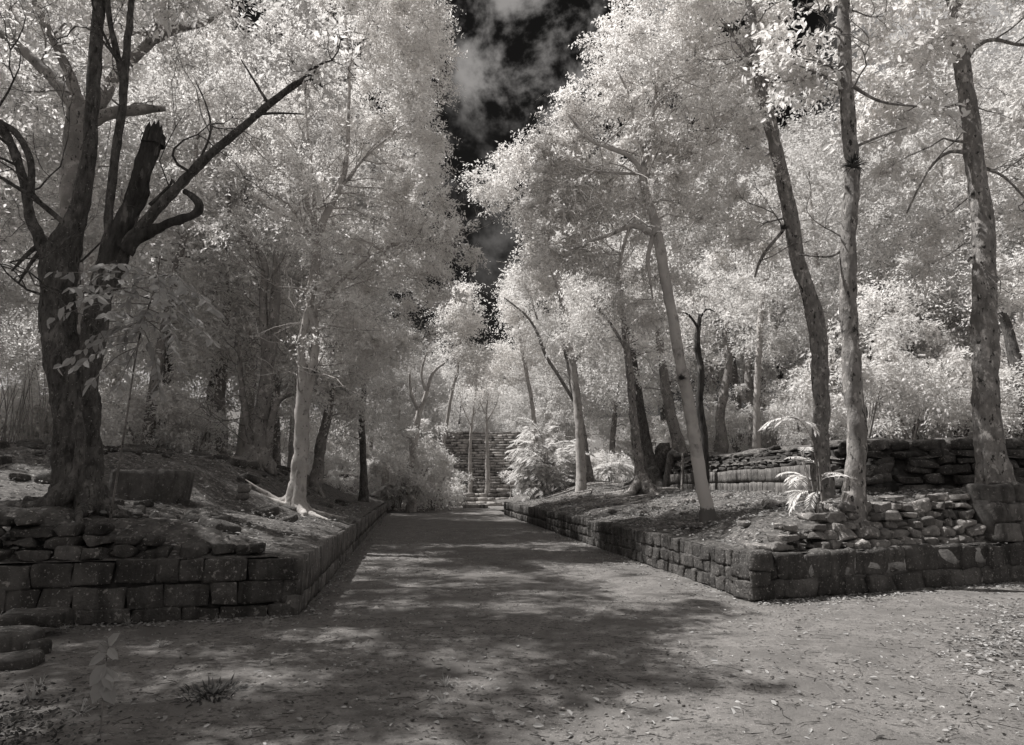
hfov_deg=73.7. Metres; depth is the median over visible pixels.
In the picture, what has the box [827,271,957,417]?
tree
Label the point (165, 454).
loose stone
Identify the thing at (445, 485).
shrub
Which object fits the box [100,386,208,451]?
shrub
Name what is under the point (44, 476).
loose stone
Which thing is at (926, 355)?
shrub
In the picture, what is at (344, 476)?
stepped wall
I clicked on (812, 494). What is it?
feather leaved plant
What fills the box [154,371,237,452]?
shrub
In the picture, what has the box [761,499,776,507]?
loose stone
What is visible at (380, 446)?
shrub
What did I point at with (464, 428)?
forest tree
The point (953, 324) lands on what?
tree
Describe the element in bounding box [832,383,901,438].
shrub
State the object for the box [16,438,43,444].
loose stone
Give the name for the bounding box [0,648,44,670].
loose stone
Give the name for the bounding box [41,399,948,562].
ground
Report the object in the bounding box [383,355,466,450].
forest tree
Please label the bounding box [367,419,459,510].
shrub
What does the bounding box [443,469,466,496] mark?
shrub
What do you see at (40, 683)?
grass tuft
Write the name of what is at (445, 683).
grass tuft
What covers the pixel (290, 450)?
forest tree
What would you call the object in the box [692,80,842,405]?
forest tree
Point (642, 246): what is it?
forest tree
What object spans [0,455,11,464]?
loose stone
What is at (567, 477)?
shrub
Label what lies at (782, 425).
shrub
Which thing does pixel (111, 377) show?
forest tree
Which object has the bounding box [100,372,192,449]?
shrub
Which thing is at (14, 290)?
forest tree
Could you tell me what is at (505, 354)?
tree
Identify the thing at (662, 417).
forest tree
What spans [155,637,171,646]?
grass tuft
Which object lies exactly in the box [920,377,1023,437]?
shrub
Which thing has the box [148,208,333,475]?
tree
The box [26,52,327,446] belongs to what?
forest tree
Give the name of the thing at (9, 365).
shrub
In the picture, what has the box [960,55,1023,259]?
forest tree
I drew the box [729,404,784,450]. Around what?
shrub
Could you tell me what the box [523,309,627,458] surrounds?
forest tree
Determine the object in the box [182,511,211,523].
loose stone
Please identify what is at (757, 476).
wall
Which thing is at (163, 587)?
front wall
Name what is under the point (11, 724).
dark leaf litter
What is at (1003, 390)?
shrub
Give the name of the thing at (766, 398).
shrub
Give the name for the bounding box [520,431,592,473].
shrub
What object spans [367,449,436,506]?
shrub
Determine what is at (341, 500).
loose stone
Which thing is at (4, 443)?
loose stone
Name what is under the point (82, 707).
grass tuft
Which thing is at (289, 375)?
forest tree
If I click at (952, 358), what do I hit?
shrub
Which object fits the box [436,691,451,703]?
grass tuft
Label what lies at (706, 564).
retaining wall
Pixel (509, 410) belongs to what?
forest tree
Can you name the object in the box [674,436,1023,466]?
terrace ground
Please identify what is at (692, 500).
loose stone
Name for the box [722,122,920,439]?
forest tree
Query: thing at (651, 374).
forest tree
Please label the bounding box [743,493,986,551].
rubble wall
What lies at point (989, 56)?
forest tree
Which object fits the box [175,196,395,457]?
forest tree
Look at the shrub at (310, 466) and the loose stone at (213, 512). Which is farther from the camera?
the shrub at (310, 466)
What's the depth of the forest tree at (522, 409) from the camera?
65.26 m
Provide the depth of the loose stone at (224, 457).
18.26 m
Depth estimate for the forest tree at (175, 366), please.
33.82 m
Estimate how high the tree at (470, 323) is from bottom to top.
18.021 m
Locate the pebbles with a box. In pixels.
[5,539,1022,741]
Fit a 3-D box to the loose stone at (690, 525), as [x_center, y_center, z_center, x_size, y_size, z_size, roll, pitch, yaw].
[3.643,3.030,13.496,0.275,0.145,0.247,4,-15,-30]
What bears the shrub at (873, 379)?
on the terrace ground at (871, 440)
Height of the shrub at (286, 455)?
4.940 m
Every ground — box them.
[0,444,385,562]
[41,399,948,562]
[492,481,1005,552]
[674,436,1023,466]
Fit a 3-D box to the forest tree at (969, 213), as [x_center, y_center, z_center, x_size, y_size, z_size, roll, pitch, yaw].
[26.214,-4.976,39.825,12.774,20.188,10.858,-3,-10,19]
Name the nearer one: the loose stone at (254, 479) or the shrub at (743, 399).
the loose stone at (254, 479)
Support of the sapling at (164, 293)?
on the terrace ground at (174, 531)
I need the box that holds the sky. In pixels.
[0,0,1023,431]
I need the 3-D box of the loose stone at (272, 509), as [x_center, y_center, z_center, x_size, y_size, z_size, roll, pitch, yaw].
[-4.939,2.803,13.749,0.402,0.217,0.424,-10,0,-40]
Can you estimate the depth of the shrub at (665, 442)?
38.05 m
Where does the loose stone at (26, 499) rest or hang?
on the terrace ground at (174, 531)
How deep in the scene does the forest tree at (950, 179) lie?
34.13 m
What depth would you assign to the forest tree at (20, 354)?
27.44 m
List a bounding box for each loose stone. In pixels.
[0,440,9,448]
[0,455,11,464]
[0,607,71,627]
[0,625,44,652]
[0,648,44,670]
[8,472,31,480]
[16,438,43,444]
[17,442,42,448]
[21,496,38,504]
[23,638,51,653]
[32,451,45,455]
[34,470,50,483]
[106,446,117,452]
[111,497,124,505]
[116,443,136,451]
[119,446,143,455]
[125,505,145,518]
[133,444,156,452]
[133,499,153,506]
[148,512,178,519]
[158,512,179,519]
[162,452,171,457]
[177,498,196,506]
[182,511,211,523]
[184,508,218,516]
[192,451,211,455]
[197,516,241,534]
[198,455,212,459]
[212,514,230,521]
[213,455,230,459]
[225,458,247,468]
[237,483,251,492]
[238,493,249,499]
[240,473,260,484]
[248,461,259,468]
[255,505,279,517]
[279,514,297,522]
[283,504,296,511]
[318,502,330,507]
[335,499,348,505]
[585,505,595,508]
[637,510,648,515]
[674,522,687,528]
[684,498,695,503]
[688,522,703,529]
[737,520,750,526]
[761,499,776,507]
[766,503,777,508]
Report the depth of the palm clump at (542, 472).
35.05 m
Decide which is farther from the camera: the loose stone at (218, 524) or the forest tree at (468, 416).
the forest tree at (468, 416)
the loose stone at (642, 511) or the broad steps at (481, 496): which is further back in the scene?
the broad steps at (481, 496)
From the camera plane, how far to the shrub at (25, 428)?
21.97 m
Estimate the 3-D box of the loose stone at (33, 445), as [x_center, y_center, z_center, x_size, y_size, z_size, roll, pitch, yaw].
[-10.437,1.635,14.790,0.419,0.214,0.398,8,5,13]
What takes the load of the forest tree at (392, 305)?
on the ground at (597, 443)
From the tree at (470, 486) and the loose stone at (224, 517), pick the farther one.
the tree at (470, 486)
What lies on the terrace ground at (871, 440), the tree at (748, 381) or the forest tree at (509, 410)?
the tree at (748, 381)
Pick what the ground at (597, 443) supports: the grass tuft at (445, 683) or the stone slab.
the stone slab
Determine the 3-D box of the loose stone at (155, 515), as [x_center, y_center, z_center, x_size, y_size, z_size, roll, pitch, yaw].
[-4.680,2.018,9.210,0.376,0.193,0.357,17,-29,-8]
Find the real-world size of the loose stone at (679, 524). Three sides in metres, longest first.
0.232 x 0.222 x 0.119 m
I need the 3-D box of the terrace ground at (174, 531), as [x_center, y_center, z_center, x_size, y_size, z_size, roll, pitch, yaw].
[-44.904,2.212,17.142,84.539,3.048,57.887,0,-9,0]
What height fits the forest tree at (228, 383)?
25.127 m
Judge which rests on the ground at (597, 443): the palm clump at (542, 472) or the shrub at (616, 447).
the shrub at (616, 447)
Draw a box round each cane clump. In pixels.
[0,355,52,442]
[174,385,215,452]
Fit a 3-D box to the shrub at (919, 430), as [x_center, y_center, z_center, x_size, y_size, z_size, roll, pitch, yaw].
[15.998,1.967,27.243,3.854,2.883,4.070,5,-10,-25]
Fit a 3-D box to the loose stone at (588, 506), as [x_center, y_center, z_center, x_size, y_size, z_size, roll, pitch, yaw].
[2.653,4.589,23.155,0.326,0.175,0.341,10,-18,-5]
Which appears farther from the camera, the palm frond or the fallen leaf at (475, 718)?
the palm frond
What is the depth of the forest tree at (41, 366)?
58.98 m
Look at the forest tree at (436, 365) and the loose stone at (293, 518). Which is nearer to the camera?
the loose stone at (293, 518)
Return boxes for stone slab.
[463,504,487,507]
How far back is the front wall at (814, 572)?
10.11 m
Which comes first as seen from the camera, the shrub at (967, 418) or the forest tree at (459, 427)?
the shrub at (967, 418)
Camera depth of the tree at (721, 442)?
29.44 m
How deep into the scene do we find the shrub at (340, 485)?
39.38 m
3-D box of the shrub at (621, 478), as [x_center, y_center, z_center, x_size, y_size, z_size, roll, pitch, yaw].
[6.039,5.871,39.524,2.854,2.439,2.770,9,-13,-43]
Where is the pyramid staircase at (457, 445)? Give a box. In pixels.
[432,431,540,501]
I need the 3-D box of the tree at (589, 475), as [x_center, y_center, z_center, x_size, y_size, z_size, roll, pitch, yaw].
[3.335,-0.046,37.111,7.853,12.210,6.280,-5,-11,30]
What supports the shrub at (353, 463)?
on the ground at (597, 443)
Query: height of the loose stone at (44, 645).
0.170 m
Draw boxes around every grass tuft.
[9,682,52,703]
[28,674,49,686]
[64,698,96,716]
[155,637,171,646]
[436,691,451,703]
[438,676,458,686]
[961,687,973,697]
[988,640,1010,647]
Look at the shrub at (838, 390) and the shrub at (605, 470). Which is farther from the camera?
the shrub at (605, 470)
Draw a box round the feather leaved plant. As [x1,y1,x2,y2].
[776,447,853,517]
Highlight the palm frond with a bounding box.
[757,416,818,522]
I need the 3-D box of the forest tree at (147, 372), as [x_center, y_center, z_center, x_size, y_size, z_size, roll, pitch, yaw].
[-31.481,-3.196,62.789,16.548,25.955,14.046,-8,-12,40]
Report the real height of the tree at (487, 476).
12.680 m
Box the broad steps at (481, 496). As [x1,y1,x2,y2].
[443,484,526,505]
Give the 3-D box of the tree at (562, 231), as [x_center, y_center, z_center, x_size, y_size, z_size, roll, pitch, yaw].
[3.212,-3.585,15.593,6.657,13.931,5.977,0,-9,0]
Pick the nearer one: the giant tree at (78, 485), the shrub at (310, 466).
the giant tree at (78, 485)
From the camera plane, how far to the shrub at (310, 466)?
44.49 m
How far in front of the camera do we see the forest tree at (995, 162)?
36.32 m
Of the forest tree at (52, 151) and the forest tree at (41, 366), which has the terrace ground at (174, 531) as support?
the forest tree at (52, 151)
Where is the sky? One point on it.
(518, 53)
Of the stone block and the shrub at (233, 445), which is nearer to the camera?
the stone block
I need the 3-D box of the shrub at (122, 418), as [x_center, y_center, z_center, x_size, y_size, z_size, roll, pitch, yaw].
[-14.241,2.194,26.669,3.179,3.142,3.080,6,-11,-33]
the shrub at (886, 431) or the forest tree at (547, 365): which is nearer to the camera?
the shrub at (886, 431)
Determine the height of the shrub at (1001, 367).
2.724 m
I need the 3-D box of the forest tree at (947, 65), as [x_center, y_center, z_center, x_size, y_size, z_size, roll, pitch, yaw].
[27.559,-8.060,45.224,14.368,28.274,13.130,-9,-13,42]
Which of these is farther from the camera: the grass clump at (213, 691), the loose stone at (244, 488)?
the loose stone at (244, 488)
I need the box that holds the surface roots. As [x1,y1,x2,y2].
[543,480,658,505]
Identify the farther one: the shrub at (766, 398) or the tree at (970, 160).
the shrub at (766, 398)
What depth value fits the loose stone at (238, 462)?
17.60 m
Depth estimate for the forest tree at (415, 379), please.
65.00 m
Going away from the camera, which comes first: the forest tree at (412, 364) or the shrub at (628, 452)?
the shrub at (628, 452)
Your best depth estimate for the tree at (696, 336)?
24.87 m
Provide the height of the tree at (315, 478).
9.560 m
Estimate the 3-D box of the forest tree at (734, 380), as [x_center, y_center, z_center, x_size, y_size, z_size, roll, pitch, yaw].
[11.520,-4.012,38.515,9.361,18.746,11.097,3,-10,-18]
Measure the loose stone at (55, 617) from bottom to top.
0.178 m
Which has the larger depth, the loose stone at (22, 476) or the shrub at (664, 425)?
the shrub at (664, 425)
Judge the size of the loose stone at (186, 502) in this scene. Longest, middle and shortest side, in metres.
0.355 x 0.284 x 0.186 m
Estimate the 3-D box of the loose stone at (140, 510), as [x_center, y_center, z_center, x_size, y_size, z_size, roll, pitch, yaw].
[-5.291,1.964,9.491,0.353,0.191,0.367,2,8,-26]
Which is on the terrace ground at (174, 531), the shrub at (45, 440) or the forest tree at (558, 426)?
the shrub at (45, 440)
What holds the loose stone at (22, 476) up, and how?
on the terrace ground at (174, 531)
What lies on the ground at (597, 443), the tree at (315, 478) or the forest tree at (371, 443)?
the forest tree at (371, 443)
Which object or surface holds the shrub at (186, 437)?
on the terrace ground at (174, 531)
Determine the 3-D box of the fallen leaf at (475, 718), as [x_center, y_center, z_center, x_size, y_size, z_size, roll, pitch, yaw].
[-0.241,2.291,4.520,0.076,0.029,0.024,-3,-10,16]
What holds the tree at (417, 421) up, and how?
on the ground at (597, 443)
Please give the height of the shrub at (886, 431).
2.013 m
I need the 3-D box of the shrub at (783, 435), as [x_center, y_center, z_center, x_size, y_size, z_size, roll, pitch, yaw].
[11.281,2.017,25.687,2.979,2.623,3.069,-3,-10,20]
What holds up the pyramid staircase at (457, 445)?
on the ground at (597, 443)
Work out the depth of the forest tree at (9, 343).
48.16 m
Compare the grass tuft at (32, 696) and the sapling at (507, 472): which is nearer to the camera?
the grass tuft at (32, 696)
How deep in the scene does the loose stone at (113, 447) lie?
16.35 m
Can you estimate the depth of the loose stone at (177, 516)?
9.77 m
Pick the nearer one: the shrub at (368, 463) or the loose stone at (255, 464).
the loose stone at (255, 464)
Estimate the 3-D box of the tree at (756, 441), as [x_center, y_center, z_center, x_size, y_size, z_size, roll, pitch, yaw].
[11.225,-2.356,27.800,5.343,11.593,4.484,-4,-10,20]
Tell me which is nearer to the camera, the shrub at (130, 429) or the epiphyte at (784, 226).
the epiphyte at (784, 226)
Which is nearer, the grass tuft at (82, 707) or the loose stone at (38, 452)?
the grass tuft at (82, 707)
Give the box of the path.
[0,504,1023,744]
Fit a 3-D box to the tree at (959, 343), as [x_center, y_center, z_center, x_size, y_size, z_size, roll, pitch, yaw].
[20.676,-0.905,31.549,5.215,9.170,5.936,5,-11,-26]
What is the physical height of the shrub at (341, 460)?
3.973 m
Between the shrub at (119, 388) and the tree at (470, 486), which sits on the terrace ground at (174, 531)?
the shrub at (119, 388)
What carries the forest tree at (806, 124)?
on the terrace ground at (871, 440)
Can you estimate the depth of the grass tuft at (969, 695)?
5.06 m
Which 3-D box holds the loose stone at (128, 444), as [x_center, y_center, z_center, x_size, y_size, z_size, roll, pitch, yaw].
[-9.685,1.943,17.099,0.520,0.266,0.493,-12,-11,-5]
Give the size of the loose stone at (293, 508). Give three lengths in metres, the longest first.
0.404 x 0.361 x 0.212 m
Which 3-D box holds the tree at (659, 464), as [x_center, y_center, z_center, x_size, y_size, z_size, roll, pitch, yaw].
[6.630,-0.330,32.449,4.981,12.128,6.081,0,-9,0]
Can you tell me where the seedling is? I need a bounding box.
[89,633,119,737]
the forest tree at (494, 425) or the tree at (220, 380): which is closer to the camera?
the tree at (220, 380)
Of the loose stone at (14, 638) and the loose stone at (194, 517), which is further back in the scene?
the loose stone at (194, 517)
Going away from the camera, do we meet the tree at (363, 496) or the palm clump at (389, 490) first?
the tree at (363, 496)
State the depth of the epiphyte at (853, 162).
10.85 m
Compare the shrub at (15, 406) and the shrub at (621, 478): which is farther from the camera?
the shrub at (621, 478)
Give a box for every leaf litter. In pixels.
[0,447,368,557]
[0,657,143,744]
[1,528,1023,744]
[42,509,1023,717]
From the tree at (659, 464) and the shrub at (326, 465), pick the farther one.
the shrub at (326, 465)
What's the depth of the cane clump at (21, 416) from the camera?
17.05 m
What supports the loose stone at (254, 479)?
on the terrace ground at (174, 531)
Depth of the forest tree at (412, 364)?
69.97 m
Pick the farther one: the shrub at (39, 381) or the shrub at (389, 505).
the shrub at (389, 505)
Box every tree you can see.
[0,0,104,318]
[0,0,264,334]
[0,0,363,522]
[0,1,85,252]
[0,10,255,384]
[0,79,139,388]
[0,196,151,402]
[0,220,37,384]
[5,119,194,401]
[5,312,141,382]
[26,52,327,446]
[31,2,278,450]
[39,0,492,520]
[112,343,232,394]
[114,38,368,455]
[116,0,433,454]
[121,135,295,441]
[121,169,295,455]
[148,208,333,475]
[174,184,287,410]
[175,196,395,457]
[191,138,405,467]
[231,261,331,430]
[234,248,407,498]
[243,334,338,465]
[311,203,406,442]
[312,363,376,501]
[332,321,426,450]
[355,320,457,511]
[357,320,451,461]
[373,366,450,453]
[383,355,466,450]
[421,271,502,507]
[434,360,493,432]
[437,376,507,501]
[451,397,496,431]
[452,124,605,491]
[453,408,502,431]
[457,372,514,501]
[459,268,560,460]
[473,377,527,431]
[480,384,537,431]
[495,379,566,445]
[496,261,624,481]
[503,318,591,456]
[509,0,802,526]
[512,309,594,429]
[520,236,694,500]
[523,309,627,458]
[525,397,594,458]
[545,280,680,479]
[554,189,753,447]
[566,128,723,411]
[580,203,706,432]
[606,247,697,490]
[623,144,800,419]
[627,136,796,447]
[628,278,723,459]
[638,0,869,508]
[655,246,775,483]
[663,278,791,452]
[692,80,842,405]
[701,258,806,449]
[715,136,912,384]
[718,325,804,412]
[721,174,839,448]
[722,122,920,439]
[727,96,962,388]
[741,0,994,539]
[774,128,966,434]
[776,185,972,439]
[823,64,1023,364]
[826,0,1023,488]
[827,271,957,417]
[828,38,1007,373]
[829,158,1001,363]
[857,249,970,439]
[890,0,1023,330]
[903,109,1023,364]
[904,280,1016,405]
[926,245,1023,430]
[943,84,1023,337]
[946,101,1020,334]
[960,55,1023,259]
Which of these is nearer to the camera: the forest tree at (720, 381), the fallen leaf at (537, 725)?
the fallen leaf at (537, 725)
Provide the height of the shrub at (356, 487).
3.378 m
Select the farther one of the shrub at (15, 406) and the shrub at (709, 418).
the shrub at (709, 418)
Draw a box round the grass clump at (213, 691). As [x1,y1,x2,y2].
[169,673,250,707]
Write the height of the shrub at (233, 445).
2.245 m
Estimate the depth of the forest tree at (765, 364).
32.38 m
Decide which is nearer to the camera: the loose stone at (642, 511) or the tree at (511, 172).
the loose stone at (642, 511)
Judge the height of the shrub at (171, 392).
2.933 m
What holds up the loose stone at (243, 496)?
on the terrace ground at (174, 531)
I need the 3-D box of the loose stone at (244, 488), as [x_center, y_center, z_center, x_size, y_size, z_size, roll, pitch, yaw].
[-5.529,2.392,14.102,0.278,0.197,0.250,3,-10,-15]
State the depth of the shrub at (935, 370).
20.30 m
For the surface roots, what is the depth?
27.48 m
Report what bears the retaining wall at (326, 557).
on the ground at (597, 443)
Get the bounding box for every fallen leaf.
[471,716,480,721]
[533,723,543,726]
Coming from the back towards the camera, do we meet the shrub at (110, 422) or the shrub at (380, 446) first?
the shrub at (380, 446)
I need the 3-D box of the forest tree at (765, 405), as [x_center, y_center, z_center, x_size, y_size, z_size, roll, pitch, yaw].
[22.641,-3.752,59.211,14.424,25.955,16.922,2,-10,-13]
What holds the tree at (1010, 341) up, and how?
on the terrace ground at (871, 440)
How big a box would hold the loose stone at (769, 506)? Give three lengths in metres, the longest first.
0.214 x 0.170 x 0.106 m
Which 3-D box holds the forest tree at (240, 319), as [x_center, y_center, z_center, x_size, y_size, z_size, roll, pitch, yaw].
[-12.162,-5.209,30.561,10.480,19.438,10.741,-6,-11,34]
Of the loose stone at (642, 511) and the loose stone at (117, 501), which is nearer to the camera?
the loose stone at (117, 501)
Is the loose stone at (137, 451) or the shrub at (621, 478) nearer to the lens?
the loose stone at (137, 451)
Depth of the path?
6.05 m
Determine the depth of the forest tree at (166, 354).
32.18 m
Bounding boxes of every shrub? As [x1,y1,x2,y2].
[0,356,52,441]
[0,392,49,442]
[0,396,51,442]
[0,403,49,443]
[2,380,52,437]
[98,379,147,405]
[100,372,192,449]
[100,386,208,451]
[101,400,131,444]
[104,388,166,445]
[105,381,223,452]
[147,400,240,454]
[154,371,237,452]
[202,427,237,455]
[280,406,333,466]
[281,457,312,474]
[282,429,346,468]
[286,442,343,474]
[313,420,373,471]
[323,466,358,493]
[324,440,349,474]
[331,445,382,473]
[340,451,381,490]
[353,467,381,496]
[356,442,391,488]
[356,476,402,510]
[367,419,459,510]
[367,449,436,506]
[389,446,478,509]
[397,470,458,505]
[423,478,465,507]
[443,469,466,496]
[509,450,567,496]
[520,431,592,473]
[539,459,598,491]
[575,449,631,480]
[590,437,653,481]
[593,453,633,482]
[598,454,633,483]
[607,398,686,463]
[651,400,710,447]
[653,433,671,453]
[667,417,689,451]
[678,409,752,451]
[703,383,774,451]
[727,395,746,448]
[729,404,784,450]
[733,427,775,447]
[760,373,845,444]
[763,369,845,445]
[763,399,844,445]
[770,405,846,445]
[778,312,965,439]
[780,396,873,444]
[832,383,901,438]
[833,354,972,439]
[839,407,902,438]
[874,351,961,439]
[880,401,951,438]
[883,320,1023,438]
[894,333,1018,437]
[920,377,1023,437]
[942,380,1023,437]
[969,356,1023,437]
[999,326,1023,406]
[1000,362,1022,437]
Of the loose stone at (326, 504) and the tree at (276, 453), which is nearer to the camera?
the loose stone at (326, 504)
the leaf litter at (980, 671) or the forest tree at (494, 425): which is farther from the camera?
the forest tree at (494, 425)
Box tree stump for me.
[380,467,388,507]
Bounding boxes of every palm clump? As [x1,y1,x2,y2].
[368,473,426,507]
[502,417,596,500]
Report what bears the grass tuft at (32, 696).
on the path
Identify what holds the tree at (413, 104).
on the terrace ground at (174, 531)
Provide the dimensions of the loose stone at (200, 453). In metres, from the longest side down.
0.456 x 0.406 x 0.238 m
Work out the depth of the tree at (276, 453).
27.74 m
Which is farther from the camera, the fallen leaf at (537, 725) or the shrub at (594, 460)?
the shrub at (594, 460)
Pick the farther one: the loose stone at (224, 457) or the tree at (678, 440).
the tree at (678, 440)
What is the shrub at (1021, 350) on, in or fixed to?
on the terrace ground at (871, 440)
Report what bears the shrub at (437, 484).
on the ground at (597, 443)
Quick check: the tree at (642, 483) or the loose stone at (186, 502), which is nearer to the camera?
the loose stone at (186, 502)
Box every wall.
[0,513,304,625]
[274,503,387,613]
[322,474,377,492]
[504,502,773,601]
[663,443,844,493]
[729,542,1023,600]
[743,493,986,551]
[832,438,1023,494]
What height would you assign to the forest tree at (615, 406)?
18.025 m
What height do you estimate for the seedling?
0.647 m
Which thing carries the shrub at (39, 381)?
on the terrace ground at (174, 531)
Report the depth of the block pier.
11.45 m
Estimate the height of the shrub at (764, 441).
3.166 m
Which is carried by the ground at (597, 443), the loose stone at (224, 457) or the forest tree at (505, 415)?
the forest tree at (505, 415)
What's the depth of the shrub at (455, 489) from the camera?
49.99 m
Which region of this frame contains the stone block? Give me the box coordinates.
[108,468,194,503]
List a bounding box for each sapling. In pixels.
[44,256,224,521]
[497,470,512,498]
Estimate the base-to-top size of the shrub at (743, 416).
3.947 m
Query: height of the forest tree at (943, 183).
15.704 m
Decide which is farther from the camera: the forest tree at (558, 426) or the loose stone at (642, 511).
the forest tree at (558, 426)
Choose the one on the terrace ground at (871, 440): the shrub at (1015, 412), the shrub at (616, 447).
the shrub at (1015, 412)
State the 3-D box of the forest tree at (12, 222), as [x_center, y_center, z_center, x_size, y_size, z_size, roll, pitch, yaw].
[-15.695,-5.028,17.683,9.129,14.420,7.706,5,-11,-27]
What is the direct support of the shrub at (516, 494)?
on the ground at (597, 443)
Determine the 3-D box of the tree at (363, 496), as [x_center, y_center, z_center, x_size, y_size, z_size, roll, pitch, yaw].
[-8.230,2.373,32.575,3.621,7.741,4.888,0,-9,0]
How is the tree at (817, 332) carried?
on the terrace ground at (774, 516)
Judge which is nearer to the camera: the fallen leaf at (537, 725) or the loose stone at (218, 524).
the fallen leaf at (537, 725)
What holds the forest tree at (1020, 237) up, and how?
on the terrace ground at (871, 440)
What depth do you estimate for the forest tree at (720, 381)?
47.85 m
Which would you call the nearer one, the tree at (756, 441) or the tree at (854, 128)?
the tree at (854, 128)
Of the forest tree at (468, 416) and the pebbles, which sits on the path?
the pebbles
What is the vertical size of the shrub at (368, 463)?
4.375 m
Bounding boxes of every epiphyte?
[779,224,790,229]
[836,151,874,173]
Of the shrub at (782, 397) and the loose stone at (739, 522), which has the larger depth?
the shrub at (782, 397)
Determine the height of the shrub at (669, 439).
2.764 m
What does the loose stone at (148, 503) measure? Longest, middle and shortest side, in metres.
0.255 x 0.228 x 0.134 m
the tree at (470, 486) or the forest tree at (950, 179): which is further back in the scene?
the tree at (470, 486)
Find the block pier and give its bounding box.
[965,481,1023,545]
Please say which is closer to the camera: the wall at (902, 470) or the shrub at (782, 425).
the wall at (902, 470)
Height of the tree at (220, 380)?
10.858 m
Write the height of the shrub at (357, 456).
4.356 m
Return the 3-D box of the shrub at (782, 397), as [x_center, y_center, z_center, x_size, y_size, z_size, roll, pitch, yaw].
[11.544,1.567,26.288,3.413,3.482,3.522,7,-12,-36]
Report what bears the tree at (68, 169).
on the terrace ground at (174, 531)
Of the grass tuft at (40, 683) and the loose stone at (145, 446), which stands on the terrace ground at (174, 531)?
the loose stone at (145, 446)
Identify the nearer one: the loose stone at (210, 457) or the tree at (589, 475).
the loose stone at (210, 457)
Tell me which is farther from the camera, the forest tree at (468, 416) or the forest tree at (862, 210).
the forest tree at (468, 416)
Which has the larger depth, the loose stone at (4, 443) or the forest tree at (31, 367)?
the forest tree at (31, 367)
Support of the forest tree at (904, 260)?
on the terrace ground at (871, 440)
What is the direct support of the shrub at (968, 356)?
on the terrace ground at (871, 440)
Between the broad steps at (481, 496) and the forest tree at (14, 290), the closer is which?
the forest tree at (14, 290)
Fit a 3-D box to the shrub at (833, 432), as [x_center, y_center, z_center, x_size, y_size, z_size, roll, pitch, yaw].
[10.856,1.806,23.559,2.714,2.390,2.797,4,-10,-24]
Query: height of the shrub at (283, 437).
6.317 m
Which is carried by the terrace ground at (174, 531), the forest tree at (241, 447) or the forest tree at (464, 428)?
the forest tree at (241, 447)

